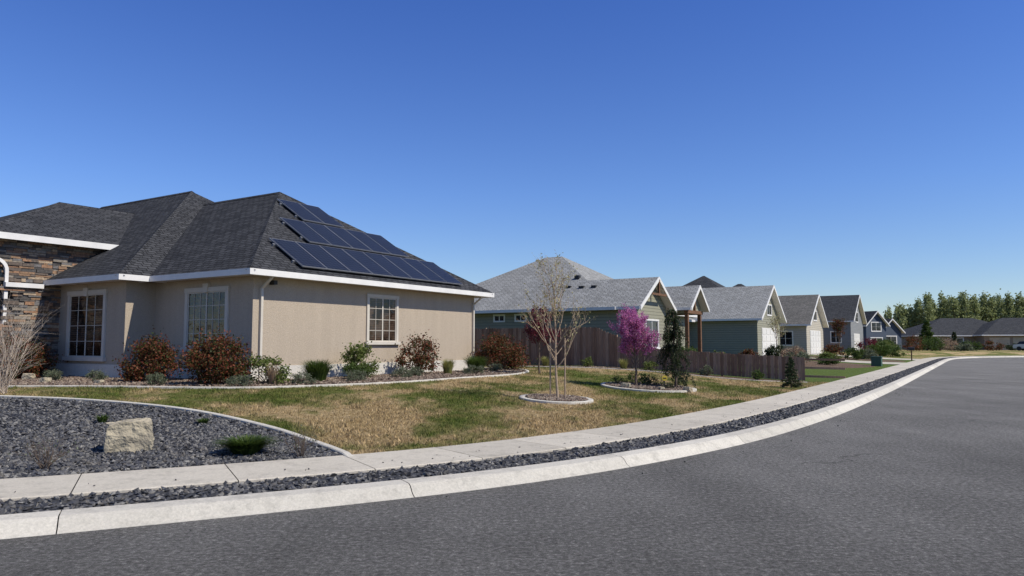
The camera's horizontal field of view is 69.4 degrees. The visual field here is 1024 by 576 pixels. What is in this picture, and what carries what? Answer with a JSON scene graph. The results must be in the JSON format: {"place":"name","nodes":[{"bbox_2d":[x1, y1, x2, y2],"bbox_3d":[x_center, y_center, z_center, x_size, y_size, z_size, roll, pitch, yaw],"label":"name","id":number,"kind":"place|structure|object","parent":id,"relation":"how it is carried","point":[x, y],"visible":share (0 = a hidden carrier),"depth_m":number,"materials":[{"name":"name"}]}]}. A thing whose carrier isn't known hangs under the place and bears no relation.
{"place":"outdoors","nodes":[
{"label":"outdoors","id":0,"kind":"place"},
{"bbox_2d":[0,356,982,501],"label":"sidewalk","id":1,"kind":"structure","parent":0,"point":[44,487],"depth_m":9.47,"materials":[{"name":"concrete"}]},
{"bbox_2d":[0,357,1023,575],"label":"road","id":2,"kind":"structure","parent":0,"point":[924,476],"depth_m":6.68,"materials":[{"name":"asphalt"}]},
{"bbox_2d":[1,370,903,518],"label":"gravel strip","id":3,"kind":"object","parent":2,"relation":"on","point":[267,490],"visible":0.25,"depth_m":8.19,"materials":[{"name":"gravel"}]},
{"bbox_2d":[0,356,1023,538],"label":"kerb","id":4,"kind":"structure","parent":2,"relation":"on","point":[30,524],"depth_m":7.70,"materials":[{"name":"concrete"}]},
{"bbox_2d":[0,350,1023,492],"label":"lawn","id":5,"kind":"structure","parent":0,"point":[853,369],"depth_m":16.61,"materials":[{"name":"plant"}]},
{"bbox_2d":[0,286,65,393],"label":"bare shrub","id":6,"kind":"object","parent":5,"relation":"on","point":[3,383],"visible":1,"depth_m":15.88,"materials":[{"name":"plant"}]},
{"bbox_2d":[0,330,67,377],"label":"photinia bush","id":7,"kind":"object","parent":5,"relation":"on","point":[39,368],"visible":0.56,"depth_m":22.43,"materials":[{"name":"brown plant"}]},
{"bbox_2d":[9,436,83,468],"bbox_3d":[-5.449,1.867,8.625,0.752,0.570,0.596,0,-4,0],"label":"dry shrub","id":8,"kind":"object","parent":5,"relation":"on","point":[41,465],"visible":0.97,"depth_m":8.63,"materials":[{"name":"brown plant"}]},
{"bbox_2d":[42,368,63,380],"bbox_3d":[-12.879,2.433,20.737,0.538,0.414,0.648,3,-5,-30],"label":"lavender mound","id":9,"kind":"object","parent":5,"relation":"on","point":[55,375],"visible":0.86,"depth_m":20.66,"materials":[{"name":"green plant"}]},
{"bbox_2d":[85,369,108,380],"bbox_3d":[-11.376,2.405,20.285,0.606,0.393,0.614,0,-4,0],"label":"lavender mound","id":10,"kind":"object","parent":5,"relation":"on","point":[98,375],"visible":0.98,"depth_m":20.18,"materials":[{"name":"green plant"}]},
{"bbox_2d":[104,419,155,452],"bbox_3d":[-5.203,2.045,10.071,0.633,0.502,0.494,2,-5,-25],"label":"boulder","id":11,"kind":"object","parent":5,"relation":"on","point":[127,435],"visible":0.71,"depth_m":9.89,"materials":[{"name":"stone"}]},
{"bbox_2d":[112,325,183,381],"bbox_3d":[-9.923,1.815,20.370,1.868,1.583,1.838,0,-4,0],"label":"photinia bush","id":12,"kind":"object","parent":5,"relation":"on","point":[151,352],"visible":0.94,"depth_m":20.07,"materials":[{"name":"brown plant"}]},
{"bbox_2d":[145,372,168,384],"bbox_3d":[-8.787,2.259,18.334,0.652,0.393,0.586,3,-5,-37],"label":"lavender mound","id":13,"kind":"object","parent":5,"relation":"on","point":[156,376],"visible":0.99,"depth_m":18.26,"materials":[{"name":"green plant"}]},
{"bbox_2d":[0,397,341,478],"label":"slate gravel","id":14,"kind":"structure","parent":5,"relation":"on","point":[95,440],"depth_m":10.80,"materials":[{"name":"gravel"}]},
{"bbox_2d":[208,434,280,455],"bbox_3d":[-3.541,2.097,9.877,0.990,0.268,1.007,0,-4,0],"label":"green clump","id":15,"kind":"object","parent":14,"relation":"on","point":[246,444],"visible":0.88,"depth_m":9.76,"materials":[{"name":"green plant"}]},
{"bbox_2d":[0,395,352,458],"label":"garden edging","id":16,"kind":"object","parent":5,"relation":"on","point":[334,449],"visible":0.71,"depth_m":13.34,"materials":[{"name":"concrete"}]},
{"bbox_2d":[166,326,262,384],"bbox_3d":[-7.560,1.747,18.930,2.113,1.605,2.394,0,-4,0],"label":"photinia bush","id":17,"kind":"object","parent":5,"relation":"on","point":[198,359],"visible":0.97,"depth_m":18.70,"materials":[{"name":"brown plant"}]},
{"bbox_2d":[224,375,253,386],"bbox_3d":[-6.701,2.275,18.124,0.677,0.388,0.801,0,-4,0],"label":"lavender mound","id":18,"kind":"object","parent":5,"relation":"on","point":[241,380],"visible":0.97,"depth_m":18.12,"materials":[{"name":"green plant"}]},
{"bbox_2d":[56,360,467,381],"bbox_3d":[-7.837,3.122,27.194,8.480,0.880,12.870,-3,-5,32],"label":"foundation","id":19,"kind":"object","parent":5,"relation":"on","point":[79,370],"visible":0.13,"depth_m":23.11,"materials":[{"name":"concrete"}]},
{"bbox_2d":[57,275,473,366],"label":"walls","id":20,"kind":"structure","parent":19,"relation":"on","point":[305,320],"depth_m":22.59,"materials":[{"name":"paint"}]},
{"bbox_2d":[0,240,101,362],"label":"stone backing","id":21,"kind":"object","parent":20,"relation":"attached to","point":[9,293],"visible":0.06,"depth_m":23.76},
{"bbox_2d":[0,238,104,377],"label":"stone veneer","id":22,"kind":"object","parent":21,"relation":"attached to","point":[30,297],"visible":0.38,"depth_m":23.54,"materials":[{"name":"stone"}]},
{"bbox_2d":[0,258,43,323],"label":"arch trim","id":23,"kind":"structure","parent":22,"relation":"on","point":[6,283],"depth_m":22.81,"materials":[{"name":"white"}]},
{"bbox_2d":[62,283,400,361],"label":"window frames","id":24,"kind":"structure","parent":20,"relation":"attached to","point":[206,287],"depth_m":22.73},
{"bbox_2d":[68,291,395,356],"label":"window sashes","id":25,"kind":"object","parent":24,"relation":"in","point":[206,319],"depth_m":23.18,"materials":[{"name":"plastic"}]},
{"bbox_2d":[69,292,394,355],"bbox_3d":[-9.108,1.187,23.286,10.199,1.950,4.439,0,-4,0],"label":"window glass","id":26,"kind":"object","parent":25,"relation":"in","point":[96,335],"visible":0.82,"depth_m":23.11,"materials":[{"name":"glass"}]},
{"bbox_2d":[0,191,491,292],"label":"roof","id":27,"kind":"structure","parent":20,"relation":"on","point":[186,232],"depth_m":25.12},
{"bbox_2d":[269,199,462,284],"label":"solar panel frames","id":28,"kind":"structure","parent":27,"relation":"on","point":[294,261],"depth_m":25.22,"materials":[{"name":"metal"}]},
{"bbox_2d":[271,199,461,283],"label":"solar panels","id":29,"kind":"object","parent":28,"relation":"in","point":[299,254],"visible":1,"depth_m":25.85,"materials":[{"name":"glass"}]},
{"bbox_2d":[0,231,493,297],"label":"fascia and soffit","id":30,"kind":"structure","parent":20,"relation":"on","point":[187,276],"depth_m":22.56,"materials":[{"name":"white paint"}]},
{"bbox_2d":[258,277,482,379],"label":"downspouts","id":31,"kind":"object","parent":20,"relation":"attached to","point":[261,301],"visible":0.87,"depth_m":20.67,"materials":[{"name":"metal"}]},
{"bbox_2d":[238,352,291,383],"bbox_3d":[-6.432,2.098,19.305,1.503,0.879,1.425,0,-4,0],"label":"rose bush","id":32,"kind":"object","parent":5,"relation":"on","point":[264,362],"visible":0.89,"depth_m":19.20,"materials":[{"name":"green plant"}]},
{"bbox_2d":[6,367,528,388],"bbox_3d":[-11.274,2.721,21.688,28.173,0.183,12.868,4,-6,-42],"label":"garden edging","id":33,"kind":"object","parent":5,"relation":"on","point":[193,387],"visible":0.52,"depth_m":17.91,"materials":[{"name":"concrete"}]},
{"bbox_2d":[265,363,280,383],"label":"dry grass","id":34,"kind":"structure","parent":5,"relation":"on","point":[271,374],"depth_m":19.06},
{"bbox_2d":[281,417,319,456],"bbox_3d":[-2.744,1.938,9.605,0.515,0.580,0.697,2,-5,-23],"label":"dry shrub","id":35,"kind":"object","parent":5,"relation":"on","point":[302,445],"visible":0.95,"depth_m":9.63,"materials":[{"name":"brown plant"}]},
{"bbox_2d":[290,370,316,383],"bbox_3d":[-5.542,2.358,19.488,0.787,0.409,0.721,-4,-6,43],"label":"lavender mound","id":36,"kind":"object","parent":5,"relation":"on","point":[299,378],"visible":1,"depth_m":19.37,"materials":[{"name":"green plant"}]},
{"bbox_2d":[295,359,335,381],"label":"ornamental grass","id":37,"kind":"object","parent":5,"relation":"on","point":[320,369],"depth_m":20.46,"materials":[{"name":"green plant"}]},
{"bbox_2d":[0,366,651,386],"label":"bark chips","id":38,"kind":"object","parent":5,"relation":"on","point":[72,380],"visible":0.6,"depth_m":20.59,"materials":[{"name":"wood"}]},
{"bbox_2d":[343,368,368,380],"bbox_3d":[-4.394,2.462,20.844,0.710,0.456,0.753,-3,-5,33],"label":"lavender mound","id":39,"kind":"object","parent":5,"relation":"on","point":[350,376],"visible":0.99,"depth_m":20.81,"materials":[{"name":"green plant"}]},
{"bbox_2d":[340,361,377,378],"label":"boxwood bush","id":40,"kind":"object","parent":5,"relation":"on","point":[354,366],"visible":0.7,"depth_m":21.52,"materials":[{"name":"green plant"}]},
{"bbox_2d":[339,341,381,376],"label":"spirea bush","id":41,"kind":"object","parent":5,"relation":"on","point":[361,351],"visible":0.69,"depth_m":22.62,"materials":[{"name":"green plant"}]},
{"bbox_2d":[390,366,414,377],"bbox_3d":[-3.370,2.637,23.035,0.866,0.425,0.846,2,-5,-29],"label":"lavender mound","id":42,"kind":"object","parent":5,"relation":"on","point":[400,372],"visible":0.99,"depth_m":22.94,"materials":[{"name":"green plant"}]},
{"bbox_2d":[391,332,441,373],"bbox_3d":[-3.231,2.167,24.975,1.834,1.572,1.605,0,-4,0],"label":"rose bush","id":43,"kind":"object","parent":5,"relation":"on","point":[419,358],"visible":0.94,"depth_m":24.80,"materials":[{"name":"brown plant"}]},
{"bbox_2d":[439,358,456,373],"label":"ornamental grass","id":44,"kind":"object","parent":5,"relation":"on","point":[447,365],"depth_m":25.50,"materials":[{"name":"green plant"}]},
{"bbox_2d":[462,365,487,373],"bbox_3d":[-1.368,2.823,25.773,1.080,0.446,0.922,0,-4,0],"label":"lavender mound","id":45,"kind":"object","parent":5,"relation":"on","point":[468,370],"visible":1,"depth_m":25.63,"materials":[{"name":"green plant"}]},
{"bbox_2d":[462,355,490,371],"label":"ornamental grass","id":46,"kind":"object","parent":5,"relation":"on","point":[477,361],"depth_m":26.81,"materials":[{"name":"green plant"}]},
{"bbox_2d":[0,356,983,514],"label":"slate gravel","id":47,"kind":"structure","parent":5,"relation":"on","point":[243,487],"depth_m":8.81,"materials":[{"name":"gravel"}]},
{"bbox_2d":[467,327,540,369],"bbox_3d":[-0.176,2.394,29.243,2.775,1.764,2.732,3,-5,-37],"label":"photinia bush","id":48,"kind":"object","parent":5,"relation":"on","point":[495,347],"visible":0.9,"depth_m":29.04,"materials":[{"name":"brown plant"}]},
{"bbox_2d":[523,305,560,373],"bbox_3d":[1.062,1.829,26.924,1.356,2.596,1.267,-3,-5,35],"label":"purple plum tree","id":49,"kind":"object","parent":5,"relation":"on","point":[533,331],"visible":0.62,"depth_m":26.87,"materials":[{"name":"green plant"}]},
{"bbox_2d":[519,394,593,404],"bbox_3d":[1.080,2.744,18.044,1.810,0.228,1.810,0,-4,0],"label":"tree ring edging","id":50,"kind":"object","parent":5,"relation":"on","point":[589,400],"visible":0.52,"depth_m":17.31,"materials":[{"name":"concrete"}]},
{"bbox_2d":[475,288,700,360],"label":"walls","id":51,"kind":"structure","parent":5,"relation":"on","point":[654,307],"depth_m":42.01,"materials":[{"name":"green"}]},
{"bbox_2d":[493,313,659,348],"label":"window frames","id":52,"kind":"structure","parent":51,"relation":"attached to","point":[620,314],"depth_m":43.33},
{"bbox_2d":[495,315,657,346],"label":"window glass","id":53,"kind":"object","parent":52,"relation":"in","point":[652,324],"visible":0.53,"depth_m":41.93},
{"bbox_2d":[474,256,699,310],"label":"roof","id":54,"kind":"structure","parent":51,"relation":"on","point":[509,293],"depth_m":44.35,"materials":[{"name":"grey"}]},
{"bbox_2d":[475,277,709,317],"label":"trim","id":55,"kind":"structure","parent":51,"relation":"on","point":[669,303],"depth_m":42.90,"materials":[{"name":"white paint"}]},
{"bbox_2d":[485,365,806,382],"bbox_3d":[1.879,3.804,33.346,21.416,0.550,1.040,-3,-5,31],"label":"garden edging","id":56,"kind":"object","parent":5,"relation":"on","point":[652,371],"visible":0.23,"depth_m":31.46,"materials":[{"name":"concrete"}]},
{"bbox_2d":[600,382,696,392],"bbox_3d":[4.200,3.094,22.832,2.930,0.288,2.930,0,-4,0],"label":"tree ring edging","id":57,"kind":"object","parent":5,"relation":"on","point":[642,390],"visible":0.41,"depth_m":21.61,"materials":[{"name":"concrete"}]},
{"bbox_3d":[4.200,3.053,22.835,2.800,0.158,2.800,0,-4,0],"label":"mulch bed","id":58,"kind":"object","parent":57,"relation":"on","visible":0},
{"bbox_2d":[525,381,688,400],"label":"bark chips","id":59,"kind":"object","parent":58,"relation":"on","point":[552,397],"visible":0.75,"depth_m":18.63,"materials":[{"name":"wood"}]},
{"bbox_2d":[607,302,662,384],"bbox_3d":[3.946,1.740,23.003,1.465,2.683,1.789,1,-5,-16],"label":"redbud tree","id":60,"kind":"object","parent":58,"relation":"on","point":[632,327],"visible":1,"depth_m":22.85,"materials":[{"name":"purple plant"}]},
{"bbox_2d":[623,370,650,383],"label":"boxwood bush","id":61,"kind":"object","parent":58,"relation":"on","point":[631,376],"visible":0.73,"depth_m":23.77,"materials":[{"name":"green plant"}]},
{"bbox_2d":[639,374,659,384],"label":"juniper bush","id":62,"kind":"object","parent":58,"relation":"on","point":[647,380],"visible":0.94,"depth_m":23.26,"materials":[{"name":"green plant"}]},
{"bbox_2d":[655,308,696,387],"bbox_3d":[5.029,1.893,22.939,1.106,2.529,1.100,-3,-5,31],"label":"weeping cedar tree","id":63,"kind":"object","parent":58,"relation":"on","point":[674,350],"visible":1,"depth_m":22.83,"materials":[{"name":"green plant"}]},
{"bbox_2d":[475,327,845,380],"bbox_3d":[3.688,2.959,34.244,21.600,2.350,0.148,-3,-5,32],"label":"wooden fence","id":64,"kind":"object","parent":5,"relation":"on","point":[587,342],"visible":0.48,"depth_m":33.46,"materials":[{"name":"wood"}]},
{"bbox_2d":[689,297,779,355],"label":"walls","id":65,"kind":"structure","parent":5,"relation":"on","point":[732,337],"depth_m":59.23,"materials":[{"name":"green"}]},
{"bbox_2d":[689,285,772,319],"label":"roof","id":66,"kind":"structure","parent":65,"relation":"on","point":[737,302],"depth_m":60.52,"materials":[{"name":"grey"}]},
{"bbox_2d":[689,285,786,322],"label":"trim","id":67,"kind":"structure","parent":65,"relation":"on","point":[776,301],"depth_m":61.52,"materials":[{"name":"white paint"}]},
{"bbox_2d":[762,328,777,355],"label":"garage door","id":68,"kind":"structure","parent":65,"relation":"attached to","point":[768,338],"depth_m":60.46,"materials":[{"name":"metal"}]},
{"bbox_2d":[762,344,786,355],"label":"garden shrub","id":69,"kind":"object","parent":5,"relation":"on","point":[772,348],"visible":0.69,"depth_m":54.64,"materials":[{"name":"green plant"}]},
{"bbox_2d":[766,312,788,345],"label":"young tree","id":70,"kind":"object","parent":5,"relation":"on","point":[775,322],"visible":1,"depth_m":55.97,"materials":[{"name":"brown plant"}]},
{"bbox_2d":[780,356,802,387],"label":"juniper shrub","id":71,"kind":"object","parent":5,"relation":"on","point":[791,370],"visible":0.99,"depth_m":25.01,"materials":[{"name":"green plant"}]},
{"bbox_2d":[779,344,805,355],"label":"garden shrub","id":72,"kind":"object","parent":5,"relation":"on","point":[793,350],"visible":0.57,"depth_m":51.10,"materials":[{"name":"brown plant"}]},
{"bbox_2d":[780,307,823,354],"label":"walls","id":73,"kind":"structure","parent":5,"relation":"on","point":[801,336],"depth_m":71.69,"materials":[{"name":"beige"}]},
{"bbox_2d":[778,294,818,323],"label":"roof","id":74,"kind":"structure","parent":73,"relation":"on","point":[798,309],"depth_m":73.71,"materials":[{"name":"grey"}]},
{"bbox_2d":[780,295,828,327],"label":"trim","id":75,"kind":"structure","parent":73,"relation":"on","point":[819,305],"depth_m":76.11,"materials":[{"name":"white paint"}]},
{"bbox_2d":[810,330,820,353],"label":"garage door","id":76,"kind":"structure","parent":73,"relation":"attached to","point":[815,342],"depth_m":74.47,"materials":[{"name":"metal"}]},
{"bbox_2d":[820,343,844,357],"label":"garden shrub","id":77,"kind":"object","parent":5,"relation":"on","point":[836,348],"visible":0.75,"depth_m":65.45,"materials":[{"name":"brown plant"}]},
{"bbox_2d":[830,318,847,352],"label":"young tree","id":78,"kind":"object","parent":5,"relation":"on","point":[838,327],"visible":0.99,"depth_m":81.30,"materials":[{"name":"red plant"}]},
{"bbox_2d":[823,306,863,351],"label":"walls","id":79,"kind":"structure","parent":5,"relation":"on","point":[850,331],"depth_m":97.12,"materials":[{"name":"grey"}]},
{"bbox_2d":[820,295,858,320],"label":"roof","id":80,"kind":"structure","parent":79,"relation":"on","point":[840,306],"depth_m":99.41,"materials":[{"name":"stone"}]},
{"bbox_2d":[827,295,866,323],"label":"trim","id":81,"kind":"structure","parent":79,"relation":"on","point":[861,309],"depth_m":103.00,"materials":[{"name":"white paint"}]},
{"bbox_2d":[840,344,864,359],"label":"garden shrub","id":82,"kind":"object","parent":5,"relation":"on","point":[856,354],"visible":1,"depth_m":62.72,"materials":[{"name":"green plant"}]},
{"bbox_2d":[854,336,878,351],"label":"garden shrub","id":83,"kind":"object","parent":5,"relation":"on","point":[870,342],"visible":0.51,"depth_m":86.90,"materials":[{"name":"red plant"}]},
{"bbox_2d":[870,356,882,365],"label":"utility box","id":84,"kind":"object","parent":5,"relation":"on","point":[876,360],"visible":0.83,"depth_m":48.73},
{"bbox_2d":[865,341,892,355],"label":"garden shrub","id":85,"kind":"object","parent":5,"relation":"on","point":[885,349],"visible":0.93,"depth_m":76.61,"materials":[{"name":"green plant"}]},
{"bbox_2d":[863,314,901,349],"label":"walls","id":86,"kind":"structure","parent":5,"relation":"on","point":[893,329],"depth_m":125.64,"materials":[{"name":"blue"}]},
{"bbox_2d":[863,311,891,325],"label":"roof","id":87,"kind":"structure","parent":86,"relation":"on","point":[869,315],"depth_m":125.63,"materials":[{"name":"stone"}]},
{"bbox_2d":[864,311,905,333],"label":"trim","id":88,"kind":"structure","parent":86,"relation":"on","point":[887,323],"depth_m":125.72,"materials":[{"name":"white paint"}]},
{"bbox_2d":[877,344,907,356],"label":"garden shrub","id":89,"kind":"object","parent":5,"relation":"on","point":[896,353],"visible":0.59,"depth_m":78.90,"materials":[{"name":"green plant"}]},
{"bbox_2d":[899,335,925,350],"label":"garden shrub","id":90,"kind":"object","parent":5,"relation":"on","point":[910,340],"visible":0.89,"depth_m":103.61,"materials":[{"name":"brown plant"}]},
{"bbox_2d":[917,319,940,350],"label":"spruce tree","id":91,"kind":"object","parent":5,"relation":"on","point":[926,330],"visible":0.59,"depth_m":116.52,"materials":[{"name":"green plant"}]},
{"bbox_2d":[917,336,947,350],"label":"garden shrub","id":92,"kind":"object","parent":5,"relation":"on","point":[938,344],"visible":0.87,"depth_m":107.29,"materials":[{"name":"green plant"}]},
{"bbox_2d":[938,335,960,350],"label":"garden shrub","id":93,"kind":"object","parent":5,"relation":"on","point":[948,343],"visible":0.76,"depth_m":111.38,"materials":[{"name":"brown plant"}]},
{"bbox_2d":[901,336,1023,349],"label":"walls","id":94,"kind":"structure","parent":5,"relation":"on","point":[980,339],"depth_m":127.72,"materials":[{"name":"beige"}]},
{"bbox_2d":[901,318,1023,335],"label":"roof","id":95,"kind":"structure","parent":94,"relation":"on","point":[958,326],"depth_m":130.03,"materials":[{"name":"stone"}]},
{"bbox_2d":[989,337,1023,349],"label":"garage door","id":96,"kind":"structure","parent":94,"relation":"attached to","point":[1005,340],"depth_m":124.27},
{"bbox_2d":[953,343,974,350],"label":"garden shrub","id":97,"kind":"object","parent":5,"relation":"on","point":[965,347],"visible":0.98,"depth_m":107.29,"materials":[{"name":"green plant"}]},
{"bbox_2d":[980,340,1004,350],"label":"garden shrub","id":98,"kind":"object","parent":5,"relation":"on","point":[999,346],"visible":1,"depth_m":113.43,"materials":[{"name":"red plant"}]},
{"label":"walls","id":99,"kind":"object","parent":5,"relation":"on","visible":0},
{"bbox_2d":[683,276,743,287],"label":"roof","id":100,"kind":"structure","parent":99,"relation":"on","point":[704,282],"depth_m":90.34,"materials":[{"name":"stone"}]},
{"bbox_3d":[1.080,2.704,18.047,1.680,0.104,1.680,0,-4,0],"label":"mulch bed","id":101,"kind":"object","parent":5,"relation":"on","visible":0},
{"bbox_2d":[515,252,593,396],"bbox_3d":[0.938,0.886,18.292,1.739,3.735,2.105,-3,-5,33],"label":"bare tree","id":102,"kind":"object","parent":101,"relation":"on","point":[556,308],"visible":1,"depth_m":18.16,"materials":[{"name":"brown plant"}]},
{"bbox_2d":[549,338,565,396],"bbox_3d":[1.120,1.976,18.153,0.400,1.500,0.035,0,-4,0],"label":"tree stake","id":103,"kind":"object","parent":101,"relation":"on","point":[564,366],"visible":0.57,"depth_m":18.15,"materials":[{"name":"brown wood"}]},
{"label":"walls","id":104,"kind":"object","parent":5,"relation":"on","visible":0},
{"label":"trim","id":105,"kind":"object","parent":104,"relation":"on","visible":0},
{"bbox_2d":[990,318,1023,329],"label":"roof","id":106,"kind":"structure","parent":105,"relation":"on","point":[1017,322],"depth_m":164.11,"materials":[{"name":"stone"}]},
{"bbox_2d":[0,0,1023,317],"label":"sky","id":107,"kind":"structure","parent":0,"point":[873,150],"materials":[{"name":"blue"}]},
{"bbox_2d":[685,313,688,347],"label":"porch post","id":108,"kind":"object","parent":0,"point":[687,326],"visible":0.5,"depth_m":43.84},
{"bbox_2d":[697,315,701,351],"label":"porch post","id":109,"kind":"object","parent":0,"point":[699,323],"visible":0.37,"depth_m":45.81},
{"bbox_2d":[780,312,815,344],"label":"window glass","id":110,"kind":"object","parent":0,"point":[788,338],"visible":0.57,"depth_m":72.01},
{"bbox_2d":[839,360,902,364],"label":"driveway","id":111,"kind":"structure","parent":0,"point":[869,362],"depth_m":56.70,"materials":[{"name":"concrete"}]},
{"bbox_2d":[871,323,895,344],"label":"window glass","id":112,"kind":"object","parent":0,"point":[876,327],"visible":0.47,"depth_m":125.31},
{"label":"ground","id":113,"kind":"structure","parent":0,"visible":0},
{"bbox_2d":[883,288,1023,329],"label":"distant trees","id":114,"kind":"object","parent":113,"relation":"on","point":[994,307],"visible":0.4,"depth_m":221.83,"materials":[{"name":"green plant"}]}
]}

